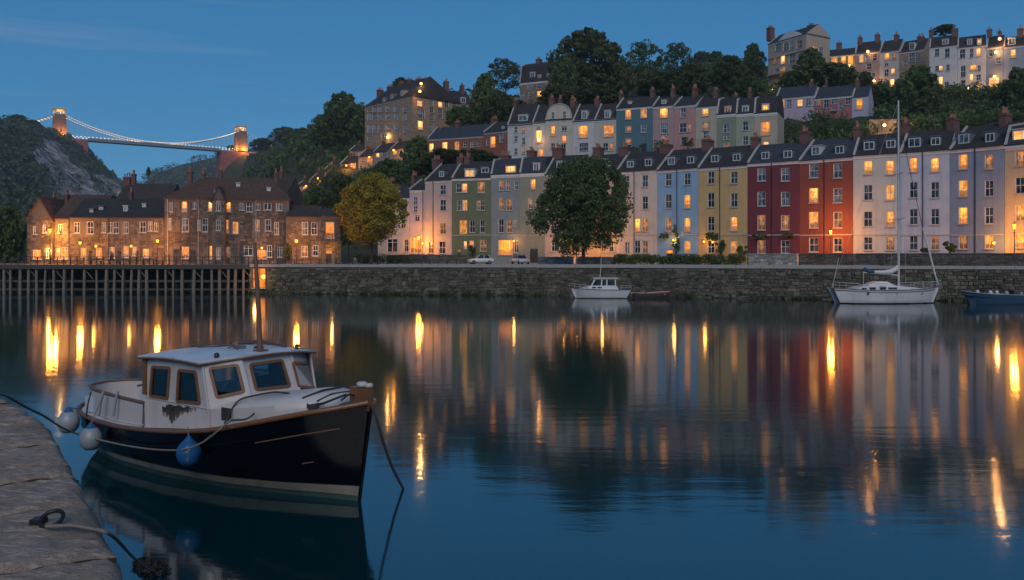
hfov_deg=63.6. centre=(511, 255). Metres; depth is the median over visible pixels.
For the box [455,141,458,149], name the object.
window
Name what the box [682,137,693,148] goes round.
shrub
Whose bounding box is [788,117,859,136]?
shrub
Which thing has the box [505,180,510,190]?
window
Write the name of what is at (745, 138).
window
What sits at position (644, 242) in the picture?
window
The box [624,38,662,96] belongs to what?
tree
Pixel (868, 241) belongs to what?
window
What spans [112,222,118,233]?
window
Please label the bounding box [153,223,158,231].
window
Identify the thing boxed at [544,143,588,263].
terraced house
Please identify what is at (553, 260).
garden wall
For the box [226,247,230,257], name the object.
window
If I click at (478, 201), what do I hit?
window
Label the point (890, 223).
window
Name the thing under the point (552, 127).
window
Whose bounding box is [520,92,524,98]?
window
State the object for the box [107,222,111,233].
window
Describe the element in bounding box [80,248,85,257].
window
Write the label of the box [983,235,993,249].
window
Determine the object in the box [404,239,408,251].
window
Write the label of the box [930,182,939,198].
window
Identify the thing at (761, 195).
window
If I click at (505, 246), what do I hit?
window
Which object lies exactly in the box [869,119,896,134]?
retaining wall
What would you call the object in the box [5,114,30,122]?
tree
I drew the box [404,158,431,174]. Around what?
tree
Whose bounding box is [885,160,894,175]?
window
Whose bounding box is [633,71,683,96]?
tree
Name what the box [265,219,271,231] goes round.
window
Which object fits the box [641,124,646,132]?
window
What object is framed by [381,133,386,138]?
window
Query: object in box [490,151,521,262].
terraced house
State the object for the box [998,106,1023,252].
terraced house
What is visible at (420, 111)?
window
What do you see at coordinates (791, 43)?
window
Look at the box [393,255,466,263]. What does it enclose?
garden wall
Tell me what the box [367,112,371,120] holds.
window
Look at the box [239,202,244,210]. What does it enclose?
window
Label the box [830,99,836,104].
window
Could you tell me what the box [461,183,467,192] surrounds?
window
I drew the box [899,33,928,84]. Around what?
hilltop house
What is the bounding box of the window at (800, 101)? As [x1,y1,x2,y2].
[797,99,802,106]
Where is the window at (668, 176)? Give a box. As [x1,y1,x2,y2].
[664,173,671,186]
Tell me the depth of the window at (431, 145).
196.66 m
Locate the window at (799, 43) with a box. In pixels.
[796,40,801,49]
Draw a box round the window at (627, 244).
[624,242,629,253]
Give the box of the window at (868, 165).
[863,160,872,175]
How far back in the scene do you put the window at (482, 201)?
145.54 m
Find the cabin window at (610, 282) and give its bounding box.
[607,280,614,284]
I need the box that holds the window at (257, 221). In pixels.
[255,219,259,230]
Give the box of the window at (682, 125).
[679,123,686,132]
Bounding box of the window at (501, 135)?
[499,134,503,142]
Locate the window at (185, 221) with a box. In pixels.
[181,218,188,232]
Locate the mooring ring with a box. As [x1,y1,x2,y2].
[29,508,65,527]
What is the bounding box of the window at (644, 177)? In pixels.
[641,175,647,187]
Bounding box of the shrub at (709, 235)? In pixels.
[705,232,718,240]
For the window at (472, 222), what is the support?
in the terraced house at (471, 201)
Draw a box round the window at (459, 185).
[455,183,461,192]
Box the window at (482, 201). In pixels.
[481,200,484,210]
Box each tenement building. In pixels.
[364,76,460,148]
[443,78,470,123]
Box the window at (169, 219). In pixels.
[167,218,171,229]
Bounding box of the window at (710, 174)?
[707,171,713,184]
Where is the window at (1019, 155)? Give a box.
[1014,151,1023,166]
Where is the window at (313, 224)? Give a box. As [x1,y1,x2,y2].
[310,222,317,234]
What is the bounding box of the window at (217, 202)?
[215,201,220,211]
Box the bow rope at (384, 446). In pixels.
[370,405,404,488]
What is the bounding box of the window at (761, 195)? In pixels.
[757,192,765,206]
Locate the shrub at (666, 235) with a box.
[658,233,668,238]
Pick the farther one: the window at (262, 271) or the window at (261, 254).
the window at (261, 254)
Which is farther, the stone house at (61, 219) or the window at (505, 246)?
the window at (505, 246)
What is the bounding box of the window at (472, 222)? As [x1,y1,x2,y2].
[470,220,475,232]
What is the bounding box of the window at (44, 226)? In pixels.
[41,225,47,233]
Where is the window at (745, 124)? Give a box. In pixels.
[742,121,748,130]
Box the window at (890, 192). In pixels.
[885,184,895,200]
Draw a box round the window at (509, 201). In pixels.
[506,199,512,210]
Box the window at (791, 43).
[789,42,793,50]
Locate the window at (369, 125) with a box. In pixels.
[367,124,371,132]
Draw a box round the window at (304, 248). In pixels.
[302,246,307,256]
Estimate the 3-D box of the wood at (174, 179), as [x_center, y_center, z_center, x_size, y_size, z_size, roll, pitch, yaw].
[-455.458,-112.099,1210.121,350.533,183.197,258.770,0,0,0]
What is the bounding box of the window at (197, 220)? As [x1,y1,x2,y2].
[196,220,201,230]
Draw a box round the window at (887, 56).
[885,53,889,59]
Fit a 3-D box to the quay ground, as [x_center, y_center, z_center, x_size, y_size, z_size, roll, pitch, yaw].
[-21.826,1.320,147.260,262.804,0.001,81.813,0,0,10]
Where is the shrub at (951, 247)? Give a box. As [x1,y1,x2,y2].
[942,241,956,252]
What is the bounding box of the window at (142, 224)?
[139,222,146,232]
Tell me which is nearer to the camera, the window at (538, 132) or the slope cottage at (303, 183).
the window at (538, 132)
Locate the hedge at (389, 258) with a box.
[355,253,413,263]
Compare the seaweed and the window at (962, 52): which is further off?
the window at (962, 52)
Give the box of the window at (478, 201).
[476,200,480,210]
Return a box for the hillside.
[0,66,1023,262]
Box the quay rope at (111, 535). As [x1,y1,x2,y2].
[45,524,153,571]
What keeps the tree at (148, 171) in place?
on the hillside
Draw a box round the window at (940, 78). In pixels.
[939,76,942,86]
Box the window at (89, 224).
[87,222,93,234]
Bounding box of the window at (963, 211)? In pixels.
[957,207,968,224]
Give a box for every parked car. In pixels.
[467,255,493,263]
[511,255,529,263]
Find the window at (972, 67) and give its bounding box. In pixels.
[970,64,976,70]
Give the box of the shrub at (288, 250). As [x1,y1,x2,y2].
[282,243,291,259]
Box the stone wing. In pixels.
[68,187,164,263]
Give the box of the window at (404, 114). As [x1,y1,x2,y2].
[402,112,406,120]
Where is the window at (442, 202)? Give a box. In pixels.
[439,200,445,211]
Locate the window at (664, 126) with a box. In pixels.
[661,123,668,133]
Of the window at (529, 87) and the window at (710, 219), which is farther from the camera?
the window at (529, 87)
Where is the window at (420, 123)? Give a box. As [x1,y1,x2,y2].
[418,121,422,129]
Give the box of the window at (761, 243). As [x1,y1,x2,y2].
[758,240,765,253]
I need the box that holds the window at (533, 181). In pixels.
[530,179,535,189]
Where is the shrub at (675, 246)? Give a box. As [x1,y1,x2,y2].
[671,224,680,253]
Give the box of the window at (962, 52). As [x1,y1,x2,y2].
[959,49,964,58]
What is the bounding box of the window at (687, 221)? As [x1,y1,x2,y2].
[683,218,690,231]
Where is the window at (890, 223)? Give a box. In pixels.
[885,211,895,227]
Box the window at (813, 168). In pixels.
[808,163,818,178]
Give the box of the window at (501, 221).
[499,219,503,232]
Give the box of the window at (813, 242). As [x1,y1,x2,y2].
[808,238,818,252]
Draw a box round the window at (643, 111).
[640,109,646,118]
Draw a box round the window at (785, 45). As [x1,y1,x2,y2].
[783,42,788,51]
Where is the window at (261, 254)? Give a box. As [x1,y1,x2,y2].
[257,250,266,259]
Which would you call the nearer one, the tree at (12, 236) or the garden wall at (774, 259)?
the garden wall at (774, 259)
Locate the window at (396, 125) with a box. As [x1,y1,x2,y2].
[394,124,398,132]
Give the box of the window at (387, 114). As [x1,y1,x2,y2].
[385,112,389,120]
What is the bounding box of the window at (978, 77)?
[976,74,980,80]
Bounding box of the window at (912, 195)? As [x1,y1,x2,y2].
[908,182,917,198]
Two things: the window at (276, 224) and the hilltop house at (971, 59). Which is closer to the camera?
the window at (276, 224)
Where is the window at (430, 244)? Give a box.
[427,242,433,253]
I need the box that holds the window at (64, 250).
[60,247,68,259]
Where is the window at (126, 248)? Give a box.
[124,246,128,257]
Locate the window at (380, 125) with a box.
[378,124,382,132]
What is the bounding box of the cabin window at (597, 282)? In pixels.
[593,280,600,284]
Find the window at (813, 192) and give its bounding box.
[808,188,818,203]
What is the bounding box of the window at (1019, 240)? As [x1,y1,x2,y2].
[1015,233,1023,248]
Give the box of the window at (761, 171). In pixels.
[757,168,765,181]
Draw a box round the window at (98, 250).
[95,248,101,260]
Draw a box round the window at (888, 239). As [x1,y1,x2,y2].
[885,237,895,250]
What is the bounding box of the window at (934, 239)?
[930,236,939,250]
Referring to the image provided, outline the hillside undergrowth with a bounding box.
[297,60,1023,249]
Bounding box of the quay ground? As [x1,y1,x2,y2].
[0,263,727,264]
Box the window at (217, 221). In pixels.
[215,220,220,230]
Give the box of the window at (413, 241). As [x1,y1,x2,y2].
[409,238,421,253]
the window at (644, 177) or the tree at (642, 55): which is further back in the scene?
the tree at (642, 55)
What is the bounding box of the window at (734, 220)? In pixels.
[730,217,737,231]
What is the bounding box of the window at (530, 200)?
[527,198,533,208]
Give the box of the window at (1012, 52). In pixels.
[1010,49,1015,57]
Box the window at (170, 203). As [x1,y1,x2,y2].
[168,202,172,211]
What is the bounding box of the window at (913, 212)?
[908,209,918,225]
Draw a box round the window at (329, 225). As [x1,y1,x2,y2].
[325,222,334,238]
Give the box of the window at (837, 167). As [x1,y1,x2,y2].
[832,163,842,178]
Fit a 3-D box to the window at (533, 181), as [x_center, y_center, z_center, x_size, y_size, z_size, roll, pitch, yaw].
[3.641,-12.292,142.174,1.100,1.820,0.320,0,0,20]
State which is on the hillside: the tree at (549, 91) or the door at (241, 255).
the tree at (549, 91)
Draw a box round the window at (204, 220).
[202,218,208,232]
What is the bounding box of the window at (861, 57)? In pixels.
[859,55,863,62]
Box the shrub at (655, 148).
[652,140,662,150]
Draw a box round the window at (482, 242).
[479,240,486,251]
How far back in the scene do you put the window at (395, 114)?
237.97 m
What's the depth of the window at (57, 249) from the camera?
121.78 m
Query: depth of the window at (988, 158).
103.43 m
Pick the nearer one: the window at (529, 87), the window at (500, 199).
the window at (500, 199)
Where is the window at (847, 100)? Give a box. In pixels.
[844,98,850,104]
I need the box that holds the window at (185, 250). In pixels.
[182,247,188,258]
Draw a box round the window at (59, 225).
[58,224,62,233]
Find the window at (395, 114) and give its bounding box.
[393,112,397,120]
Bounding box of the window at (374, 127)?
[372,124,376,132]
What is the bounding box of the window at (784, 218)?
[780,215,788,230]
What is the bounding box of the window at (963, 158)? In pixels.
[957,154,968,169]
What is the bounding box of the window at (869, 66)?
[866,63,871,69]
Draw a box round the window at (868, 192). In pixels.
[863,185,872,200]
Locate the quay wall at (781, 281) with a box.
[6,264,1023,300]
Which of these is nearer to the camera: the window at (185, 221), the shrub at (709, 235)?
the window at (185, 221)
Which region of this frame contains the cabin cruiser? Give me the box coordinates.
[569,246,631,298]
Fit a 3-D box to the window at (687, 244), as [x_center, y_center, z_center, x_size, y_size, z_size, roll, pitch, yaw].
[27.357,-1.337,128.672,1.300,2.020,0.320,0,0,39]
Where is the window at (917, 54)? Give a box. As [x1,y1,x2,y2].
[916,53,919,61]
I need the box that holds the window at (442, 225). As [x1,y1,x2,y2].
[439,223,445,234]
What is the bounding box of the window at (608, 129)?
[603,125,613,137]
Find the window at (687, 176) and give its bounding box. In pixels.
[683,173,690,185]
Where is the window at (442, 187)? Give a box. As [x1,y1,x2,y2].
[440,185,445,194]
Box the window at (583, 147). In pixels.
[578,143,587,151]
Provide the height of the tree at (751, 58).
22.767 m
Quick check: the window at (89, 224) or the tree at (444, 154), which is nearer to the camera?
the window at (89, 224)
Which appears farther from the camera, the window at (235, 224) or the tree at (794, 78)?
the tree at (794, 78)
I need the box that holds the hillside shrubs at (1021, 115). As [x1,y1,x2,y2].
[311,84,1023,207]
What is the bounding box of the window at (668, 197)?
[664,194,671,208]
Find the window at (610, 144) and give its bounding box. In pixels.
[608,143,612,151]
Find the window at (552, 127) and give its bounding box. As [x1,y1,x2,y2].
[550,126,555,136]
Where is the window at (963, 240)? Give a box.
[957,234,968,249]
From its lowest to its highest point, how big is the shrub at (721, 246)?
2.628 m
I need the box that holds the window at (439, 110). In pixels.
[438,109,442,118]
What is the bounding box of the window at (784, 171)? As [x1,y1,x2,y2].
[780,168,789,181]
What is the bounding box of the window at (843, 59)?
[841,57,845,63]
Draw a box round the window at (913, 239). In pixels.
[908,236,918,250]
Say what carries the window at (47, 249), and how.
in the gabled stone house at (40, 220)
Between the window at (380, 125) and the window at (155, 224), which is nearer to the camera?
the window at (155, 224)
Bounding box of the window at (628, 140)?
[626,138,631,144]
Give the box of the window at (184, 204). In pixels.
[181,202,187,211]
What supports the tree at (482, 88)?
on the hillside
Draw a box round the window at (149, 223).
[147,222,152,231]
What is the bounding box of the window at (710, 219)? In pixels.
[707,217,714,231]
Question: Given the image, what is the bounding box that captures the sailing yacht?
[826,100,940,303]
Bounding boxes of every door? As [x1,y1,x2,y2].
[88,251,92,263]
[117,251,120,263]
[174,250,179,262]
[190,251,194,262]
[239,249,244,262]
[287,252,292,262]
[326,251,331,262]
[530,249,537,262]
[641,144,646,151]
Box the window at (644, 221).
[642,218,648,231]
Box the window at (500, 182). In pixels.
[498,180,503,190]
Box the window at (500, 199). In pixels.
[498,198,503,210]
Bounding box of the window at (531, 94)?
[528,92,533,98]
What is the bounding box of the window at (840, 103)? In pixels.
[838,102,842,110]
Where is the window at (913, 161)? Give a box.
[908,158,918,172]
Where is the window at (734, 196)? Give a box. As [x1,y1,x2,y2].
[730,193,737,207]
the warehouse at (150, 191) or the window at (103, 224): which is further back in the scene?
the warehouse at (150, 191)
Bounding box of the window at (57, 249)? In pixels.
[54,248,59,259]
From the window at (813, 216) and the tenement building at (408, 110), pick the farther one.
the tenement building at (408, 110)
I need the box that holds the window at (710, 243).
[707,240,714,253]
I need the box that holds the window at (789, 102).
[786,99,791,107]
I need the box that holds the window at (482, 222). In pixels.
[479,220,485,233]
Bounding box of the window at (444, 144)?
[442,142,446,148]
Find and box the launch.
[961,290,1023,304]
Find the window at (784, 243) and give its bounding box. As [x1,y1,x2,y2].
[780,240,788,253]
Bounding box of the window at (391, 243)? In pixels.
[386,239,397,252]
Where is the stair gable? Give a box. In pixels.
[210,185,227,263]
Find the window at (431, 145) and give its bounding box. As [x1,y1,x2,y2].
[429,143,433,151]
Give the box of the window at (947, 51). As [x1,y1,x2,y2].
[944,48,949,57]
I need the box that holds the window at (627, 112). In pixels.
[625,110,631,119]
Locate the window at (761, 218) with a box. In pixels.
[757,215,765,230]
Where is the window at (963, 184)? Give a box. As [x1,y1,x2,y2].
[957,180,968,197]
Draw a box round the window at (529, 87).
[527,84,532,89]
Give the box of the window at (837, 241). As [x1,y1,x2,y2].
[832,238,842,252]
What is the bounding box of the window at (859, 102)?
[856,99,862,109]
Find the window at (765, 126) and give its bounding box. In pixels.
[760,121,770,135]
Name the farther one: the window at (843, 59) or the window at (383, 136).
the window at (843, 59)
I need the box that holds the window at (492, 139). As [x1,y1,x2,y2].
[489,136,495,147]
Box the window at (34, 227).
[32,226,37,234]
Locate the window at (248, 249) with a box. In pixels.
[244,246,252,255]
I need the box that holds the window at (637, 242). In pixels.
[634,240,640,253]
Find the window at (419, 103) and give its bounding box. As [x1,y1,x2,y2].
[417,100,421,106]
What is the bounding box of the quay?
[0,399,122,579]
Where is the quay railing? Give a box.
[253,259,474,264]
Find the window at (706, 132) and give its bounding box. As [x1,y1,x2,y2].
[702,131,708,138]
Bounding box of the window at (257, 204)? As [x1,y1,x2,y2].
[255,203,260,210]
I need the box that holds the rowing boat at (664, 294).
[631,291,671,297]
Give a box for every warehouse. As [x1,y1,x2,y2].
[117,170,179,198]
[163,164,294,263]
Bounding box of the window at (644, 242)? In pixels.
[641,240,648,253]
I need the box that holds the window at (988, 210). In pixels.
[983,207,993,224]
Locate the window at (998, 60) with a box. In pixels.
[996,57,1001,63]
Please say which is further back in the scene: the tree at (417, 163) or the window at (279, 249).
the tree at (417, 163)
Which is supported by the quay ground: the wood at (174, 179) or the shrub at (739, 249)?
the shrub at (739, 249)
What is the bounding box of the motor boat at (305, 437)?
[76,242,376,500]
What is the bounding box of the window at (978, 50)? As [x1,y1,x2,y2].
[976,48,980,56]
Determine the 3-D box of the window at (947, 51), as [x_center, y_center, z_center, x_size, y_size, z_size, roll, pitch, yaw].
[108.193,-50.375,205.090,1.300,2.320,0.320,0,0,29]
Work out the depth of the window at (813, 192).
117.29 m
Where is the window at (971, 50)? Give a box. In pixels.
[969,48,973,57]
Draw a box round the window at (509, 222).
[506,220,512,232]
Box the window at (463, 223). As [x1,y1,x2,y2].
[460,220,466,233]
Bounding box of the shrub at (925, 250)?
[920,247,930,252]
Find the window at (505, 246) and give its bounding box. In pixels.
[498,240,512,255]
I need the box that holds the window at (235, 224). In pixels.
[232,222,237,233]
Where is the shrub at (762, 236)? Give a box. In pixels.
[751,233,767,238]
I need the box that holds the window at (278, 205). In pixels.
[275,203,282,210]
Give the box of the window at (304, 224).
[301,222,308,234]
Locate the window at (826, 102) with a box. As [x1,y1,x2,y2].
[824,100,828,108]
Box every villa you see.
[519,57,555,105]
[766,23,830,92]
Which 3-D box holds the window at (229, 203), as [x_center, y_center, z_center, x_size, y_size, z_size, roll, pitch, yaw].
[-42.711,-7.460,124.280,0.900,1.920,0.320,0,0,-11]
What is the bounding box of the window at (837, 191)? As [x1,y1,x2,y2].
[832,188,842,203]
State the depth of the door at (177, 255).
122.91 m
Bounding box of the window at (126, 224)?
[123,222,128,233]
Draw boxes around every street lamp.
[156,238,158,263]
[295,238,297,263]
[828,228,832,253]
[1013,221,1015,252]
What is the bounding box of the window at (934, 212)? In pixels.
[930,209,939,225]
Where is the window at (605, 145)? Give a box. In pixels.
[603,143,607,150]
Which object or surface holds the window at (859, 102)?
in the hillside house at (862, 101)
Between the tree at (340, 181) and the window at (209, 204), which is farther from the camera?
the tree at (340, 181)
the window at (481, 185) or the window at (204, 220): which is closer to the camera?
the window at (204, 220)
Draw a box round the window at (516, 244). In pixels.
[513,241,518,253]
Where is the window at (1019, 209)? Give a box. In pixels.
[1015,205,1023,221]
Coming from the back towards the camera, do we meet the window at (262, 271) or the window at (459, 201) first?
the window at (459, 201)
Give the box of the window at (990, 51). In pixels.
[988,49,992,56]
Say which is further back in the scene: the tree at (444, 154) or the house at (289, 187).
the tree at (444, 154)
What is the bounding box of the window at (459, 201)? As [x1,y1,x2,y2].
[458,200,462,210]
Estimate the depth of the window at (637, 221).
133.91 m
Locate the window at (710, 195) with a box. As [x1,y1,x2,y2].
[707,193,714,207]
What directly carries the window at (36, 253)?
in the gabled stone house at (40, 220)
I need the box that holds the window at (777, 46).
[774,43,780,51]
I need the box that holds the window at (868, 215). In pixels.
[863,211,872,227]
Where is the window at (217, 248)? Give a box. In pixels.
[216,247,220,259]
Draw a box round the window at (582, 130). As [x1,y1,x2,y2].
[578,125,587,138]
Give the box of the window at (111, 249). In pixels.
[108,247,114,258]
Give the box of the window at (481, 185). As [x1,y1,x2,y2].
[478,182,484,192]
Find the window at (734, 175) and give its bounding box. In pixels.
[730,172,737,184]
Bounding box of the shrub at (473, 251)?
[468,245,475,257]
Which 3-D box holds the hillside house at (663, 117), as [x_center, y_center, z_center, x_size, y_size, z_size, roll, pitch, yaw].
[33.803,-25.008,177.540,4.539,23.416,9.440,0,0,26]
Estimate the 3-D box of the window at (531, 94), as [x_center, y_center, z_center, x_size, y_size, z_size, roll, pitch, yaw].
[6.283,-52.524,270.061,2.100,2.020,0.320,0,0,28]
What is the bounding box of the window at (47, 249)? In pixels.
[45,248,49,258]
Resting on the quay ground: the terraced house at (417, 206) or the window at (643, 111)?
the terraced house at (417, 206)
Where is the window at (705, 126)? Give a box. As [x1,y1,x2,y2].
[702,122,709,130]
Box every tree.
[0,203,26,262]
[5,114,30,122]
[29,119,42,129]
[139,167,154,183]
[249,137,276,156]
[268,126,293,151]
[282,127,310,150]
[303,186,335,207]
[306,114,333,168]
[319,90,364,151]
[327,173,351,203]
[332,171,409,263]
[339,203,363,262]
[370,158,403,180]
[391,77,406,85]
[399,136,428,163]
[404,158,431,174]
[420,147,457,170]
[444,105,478,126]
[450,149,498,160]
[468,72,498,124]
[478,90,512,123]
[487,57,520,91]
[504,99,526,117]
[525,155,634,263]
[537,85,571,104]
[545,56,578,104]
[546,27,627,99]
[568,82,618,104]
[597,60,636,102]
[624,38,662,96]
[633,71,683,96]
[661,42,692,95]
[672,62,713,96]
[689,51,711,63]
[707,51,723,63]
[709,54,750,97]
[730,76,765,97]
[743,42,766,79]
[777,71,809,88]
[792,47,827,84]
[808,62,860,86]
[859,71,873,86]
[872,82,894,106]
[892,64,943,118]
[933,24,957,35]
[999,67,1023,108]
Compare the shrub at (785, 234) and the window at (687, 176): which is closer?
the shrub at (785, 234)
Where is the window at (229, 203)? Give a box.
[226,202,231,212]
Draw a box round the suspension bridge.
[37,107,271,177]
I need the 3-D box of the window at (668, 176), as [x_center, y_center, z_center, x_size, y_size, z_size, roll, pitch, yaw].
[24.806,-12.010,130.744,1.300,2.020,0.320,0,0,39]
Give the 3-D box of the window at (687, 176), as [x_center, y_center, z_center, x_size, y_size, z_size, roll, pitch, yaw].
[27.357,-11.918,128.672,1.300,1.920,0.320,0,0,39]
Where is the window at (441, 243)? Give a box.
[439,241,444,253]
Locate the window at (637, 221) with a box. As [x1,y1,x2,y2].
[635,219,640,231]
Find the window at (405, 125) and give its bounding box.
[403,124,407,132]
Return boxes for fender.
[57,407,79,432]
[79,392,104,449]
[176,427,201,466]
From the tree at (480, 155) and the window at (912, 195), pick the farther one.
the tree at (480, 155)
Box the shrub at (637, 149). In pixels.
[628,144,642,152]
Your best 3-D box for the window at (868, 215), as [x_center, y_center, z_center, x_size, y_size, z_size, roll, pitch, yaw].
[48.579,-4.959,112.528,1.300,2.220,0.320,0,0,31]
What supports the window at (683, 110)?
in the hillside house at (684, 117)
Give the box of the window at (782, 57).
[780,55,784,64]
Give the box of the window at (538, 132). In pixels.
[535,130,542,143]
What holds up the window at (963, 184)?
in the terraced house at (977, 189)
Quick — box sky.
[0,0,1023,183]
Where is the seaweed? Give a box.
[130,556,171,577]
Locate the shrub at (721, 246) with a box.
[715,239,726,253]
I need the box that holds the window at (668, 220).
[664,218,671,231]
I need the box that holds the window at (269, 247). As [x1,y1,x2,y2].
[266,245,272,257]
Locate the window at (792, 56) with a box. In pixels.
[789,53,794,64]
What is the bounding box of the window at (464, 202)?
[462,200,467,210]
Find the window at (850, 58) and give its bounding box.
[848,56,852,64]
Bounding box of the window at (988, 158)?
[983,154,993,169]
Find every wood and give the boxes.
[0,114,122,215]
[137,134,282,188]
[240,59,586,178]
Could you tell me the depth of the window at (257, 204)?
125.25 m
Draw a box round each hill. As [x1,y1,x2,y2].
[0,126,122,214]
[143,142,283,187]
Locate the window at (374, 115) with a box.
[372,112,376,120]
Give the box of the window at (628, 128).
[625,126,631,132]
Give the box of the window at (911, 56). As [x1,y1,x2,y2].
[909,53,913,61]
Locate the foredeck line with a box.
[231,413,254,420]
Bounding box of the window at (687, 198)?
[683,194,690,208]
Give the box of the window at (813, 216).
[808,212,818,228]
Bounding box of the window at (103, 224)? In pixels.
[102,223,105,232]
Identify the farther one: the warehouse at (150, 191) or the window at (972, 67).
the window at (972, 67)
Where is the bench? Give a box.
[91,258,102,263]
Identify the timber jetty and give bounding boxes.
[0,257,249,293]
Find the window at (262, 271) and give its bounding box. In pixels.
[251,268,265,288]
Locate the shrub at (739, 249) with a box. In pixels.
[736,245,747,254]
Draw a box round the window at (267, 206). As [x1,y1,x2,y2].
[263,203,271,210]
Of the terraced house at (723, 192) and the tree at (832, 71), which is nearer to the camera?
the terraced house at (723, 192)
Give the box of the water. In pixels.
[0,291,1023,579]
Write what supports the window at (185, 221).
in the stone warehouse at (257, 210)
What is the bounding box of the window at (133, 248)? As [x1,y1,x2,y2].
[131,247,136,256]
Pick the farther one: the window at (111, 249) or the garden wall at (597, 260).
the garden wall at (597, 260)
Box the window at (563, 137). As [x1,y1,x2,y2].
[561,135,566,143]
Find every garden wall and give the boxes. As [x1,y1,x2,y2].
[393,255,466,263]
[537,257,572,263]
[577,257,615,263]
[748,253,797,264]
[798,254,854,264]
[855,253,1023,265]
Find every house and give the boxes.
[25,197,64,263]
[51,190,83,263]
[263,166,302,205]
[320,208,340,263]
[378,177,409,262]
[409,170,429,254]
[424,155,456,254]
[427,119,490,154]
[451,151,492,262]
[483,115,507,158]
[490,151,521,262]
[507,97,538,158]
[519,146,551,262]
[532,105,548,156]
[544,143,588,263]
[545,94,577,155]
[572,97,600,156]
[579,143,624,256]
[594,96,618,154]
[616,87,658,153]
[616,141,665,263]
[653,84,679,150]
[657,139,708,263]
[674,84,703,149]
[695,87,721,147]
[698,135,754,264]
[716,92,742,147]
[736,87,754,145]
[747,132,809,254]
[754,96,783,144]
[776,79,817,121]
[798,126,856,254]
[814,79,854,118]
[830,40,854,69]
[852,77,873,117]
[853,121,903,253]
[855,32,880,83]
[879,31,902,85]
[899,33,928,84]
[899,118,956,252]
[929,26,958,88]
[945,114,1020,252]
[957,26,991,88]
[986,28,1004,87]
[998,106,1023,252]
[1003,25,1023,80]
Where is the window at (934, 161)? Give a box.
[930,158,939,172]
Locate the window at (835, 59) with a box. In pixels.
[831,57,837,62]
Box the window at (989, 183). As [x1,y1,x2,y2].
[983,180,993,196]
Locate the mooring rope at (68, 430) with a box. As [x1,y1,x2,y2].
[0,392,231,450]
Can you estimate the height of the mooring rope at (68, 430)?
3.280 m
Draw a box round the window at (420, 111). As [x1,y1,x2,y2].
[418,109,423,118]
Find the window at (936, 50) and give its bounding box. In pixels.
[934,49,938,56]
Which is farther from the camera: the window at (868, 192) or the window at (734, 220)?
the window at (734, 220)
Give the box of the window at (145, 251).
[143,249,148,257]
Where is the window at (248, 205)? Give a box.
[245,203,252,212]
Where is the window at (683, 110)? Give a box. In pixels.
[680,108,685,117]
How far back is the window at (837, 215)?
114.96 m
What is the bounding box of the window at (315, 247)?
[312,245,318,256]
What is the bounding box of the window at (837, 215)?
[832,212,842,228]
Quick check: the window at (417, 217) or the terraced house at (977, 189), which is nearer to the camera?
the terraced house at (977, 189)
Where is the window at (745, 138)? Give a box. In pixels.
[742,136,747,145]
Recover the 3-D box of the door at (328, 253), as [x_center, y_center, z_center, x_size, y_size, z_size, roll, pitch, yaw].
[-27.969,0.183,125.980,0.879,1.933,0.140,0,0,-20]
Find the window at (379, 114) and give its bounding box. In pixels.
[378,112,381,120]
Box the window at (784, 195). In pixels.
[780,192,789,206]
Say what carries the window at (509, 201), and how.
in the terraced house at (505, 204)
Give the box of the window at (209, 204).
[207,202,211,211]
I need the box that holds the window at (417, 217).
[414,215,419,221]
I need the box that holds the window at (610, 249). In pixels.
[608,240,613,252]
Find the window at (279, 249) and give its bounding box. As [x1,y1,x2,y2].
[277,247,282,257]
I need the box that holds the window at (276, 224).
[273,222,279,234]
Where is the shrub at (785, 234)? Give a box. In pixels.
[781,232,793,237]
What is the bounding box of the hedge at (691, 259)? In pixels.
[613,253,748,264]
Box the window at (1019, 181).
[1014,177,1023,194]
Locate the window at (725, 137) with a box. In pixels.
[723,135,729,139]
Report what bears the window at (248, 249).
in the stone warehouse at (257, 210)
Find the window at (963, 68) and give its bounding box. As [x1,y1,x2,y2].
[960,66,965,77]
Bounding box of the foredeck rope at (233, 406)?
[224,391,289,423]
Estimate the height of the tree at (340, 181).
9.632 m
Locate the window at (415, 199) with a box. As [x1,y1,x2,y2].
[413,197,417,204]
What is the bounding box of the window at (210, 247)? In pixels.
[208,246,211,259]
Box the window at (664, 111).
[659,108,667,118]
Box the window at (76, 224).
[73,222,79,233]
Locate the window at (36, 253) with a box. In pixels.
[32,250,41,259]
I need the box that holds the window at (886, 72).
[884,69,888,76]
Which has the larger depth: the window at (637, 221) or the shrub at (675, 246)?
the window at (637, 221)
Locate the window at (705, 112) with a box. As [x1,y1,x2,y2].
[701,109,708,116]
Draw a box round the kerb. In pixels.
[449,264,879,265]
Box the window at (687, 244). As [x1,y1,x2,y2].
[683,241,690,253]
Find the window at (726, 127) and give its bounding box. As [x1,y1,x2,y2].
[723,124,729,132]
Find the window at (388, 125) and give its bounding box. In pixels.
[386,124,389,132]
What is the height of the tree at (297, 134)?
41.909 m
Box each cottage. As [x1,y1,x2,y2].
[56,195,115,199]
[286,205,321,263]
[298,176,308,189]
[309,168,324,184]
[324,156,341,174]
[340,151,357,167]
[349,140,364,155]
[358,144,375,169]
[373,139,394,165]
[390,136,410,160]
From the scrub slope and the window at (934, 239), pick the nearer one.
the window at (934, 239)
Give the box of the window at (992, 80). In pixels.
[989,77,998,87]
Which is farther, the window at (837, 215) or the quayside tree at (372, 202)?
the quayside tree at (372, 202)
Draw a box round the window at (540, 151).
[538,149,542,156]
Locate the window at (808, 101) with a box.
[805,98,810,106]
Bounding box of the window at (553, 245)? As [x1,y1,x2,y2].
[551,240,557,251]
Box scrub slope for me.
[897,84,1023,130]
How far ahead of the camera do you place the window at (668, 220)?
130.81 m
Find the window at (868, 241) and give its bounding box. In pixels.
[863,237,872,250]
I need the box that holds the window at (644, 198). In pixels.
[641,196,648,209]
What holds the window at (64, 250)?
in the stone house at (61, 219)
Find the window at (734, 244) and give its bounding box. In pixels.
[730,240,737,253]

